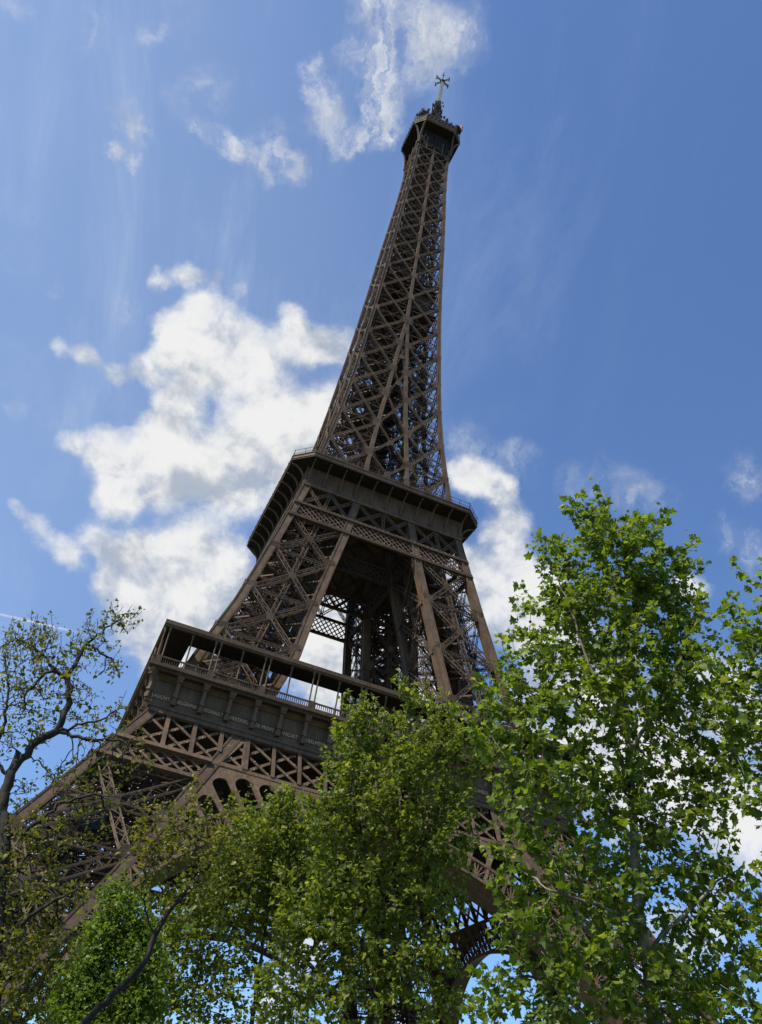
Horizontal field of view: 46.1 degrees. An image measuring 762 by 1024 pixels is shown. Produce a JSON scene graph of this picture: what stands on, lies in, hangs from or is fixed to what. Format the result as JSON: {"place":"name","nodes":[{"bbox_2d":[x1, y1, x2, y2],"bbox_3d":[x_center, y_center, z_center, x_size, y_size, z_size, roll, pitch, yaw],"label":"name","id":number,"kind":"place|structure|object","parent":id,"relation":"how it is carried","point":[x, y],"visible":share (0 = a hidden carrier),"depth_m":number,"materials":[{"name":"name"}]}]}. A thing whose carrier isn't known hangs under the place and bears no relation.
{"place":"outdoors","nodes":[
{"label":"outdoors","id":0,"kind":"place"},
{"bbox_2d":[0,598,154,1023],"bbox_3d":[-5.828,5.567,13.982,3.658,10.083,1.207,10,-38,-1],"label":"locust tree","id":1,"kind":"object","parent":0,"point":[17,930],"visible":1,"depth_m":14.54,"materials":[{"name":"green plant"}]},
{"bbox_2d":[30,864,182,1023],"bbox_3d":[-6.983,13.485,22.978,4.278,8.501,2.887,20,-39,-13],"label":"ivy clad tree","id":2,"kind":"object","parent":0,"point":[79,999],"visible":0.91,"depth_m":23.62,"materials":[{"name":"green plant"}]},
{"bbox_2d":[80,769,269,1023],"bbox_3d":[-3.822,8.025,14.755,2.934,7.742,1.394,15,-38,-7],"label":"locust tree","id":3,"kind":"object","parent":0,"point":[89,1018],"visible":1,"depth_m":16.21,"materials":[{"name":"green plant"}]},
{"bbox_2d":[116,782,346,1023],"bbox_3d":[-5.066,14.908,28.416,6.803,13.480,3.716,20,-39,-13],"label":"plane tree","id":4,"kind":"object","parent":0,"point":[285,832],"visible":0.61,"depth_m":29.34,"materials":[{"name":"green plant"}]},
{"bbox_2d":[1,73,719,1023],"bbox_3d":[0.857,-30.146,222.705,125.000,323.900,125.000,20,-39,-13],"label":"iron tower","id":5,"kind":"structure","parent":0,"point":[357,527],"depth_m":162.89,"materials":[{"name":"brown metal"}]},
{"bbox_2d":[8,867,41,897],"bbox_3d":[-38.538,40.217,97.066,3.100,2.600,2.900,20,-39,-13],"label":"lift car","id":6,"kind":"object","parent":5,"relation":"in","point":[39,878],"visible":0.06,"depth_m":96.55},
{"bbox_2d":[76,805,107,835],"bbox_3d":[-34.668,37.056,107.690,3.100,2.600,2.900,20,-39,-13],"label":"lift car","id":7,"kind":"object","parent":5,"relation":"in","point":[97,825],"visible":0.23,"depth_m":106.51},
{"bbox_2d":[250,667,499,1023],"bbox_3d":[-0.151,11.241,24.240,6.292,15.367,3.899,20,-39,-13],"label":"plane tree","id":8,"kind":"object","parent":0,"point":[415,756],"visible":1,"depth_m":24.92,"materials":[{"name":"green plant"}]},
{"bbox_2d":[0,0,761,1023],"label":"sky","id":9,"kind":"structure","parent":0,"point":[198,198],"materials":[{"name":"blue"}]},
{"bbox_2d":[454,477,761,1023],"bbox_3d":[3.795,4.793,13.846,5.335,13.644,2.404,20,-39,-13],"label":"plane tree","id":10,"kind":"object","parent":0,"point":[583,593],"visible":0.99,"depth_m":13.94,"materials":[{"name":"green plant"}]},
{"bbox_2d":[688,555,761,1004],"bbox_3d":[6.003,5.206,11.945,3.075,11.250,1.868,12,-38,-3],"label":"plane tree","id":11,"kind":"object","parent":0,"point":[749,645],"visible":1,"depth_m":13.74,"materials":[{"name":"green plant"}]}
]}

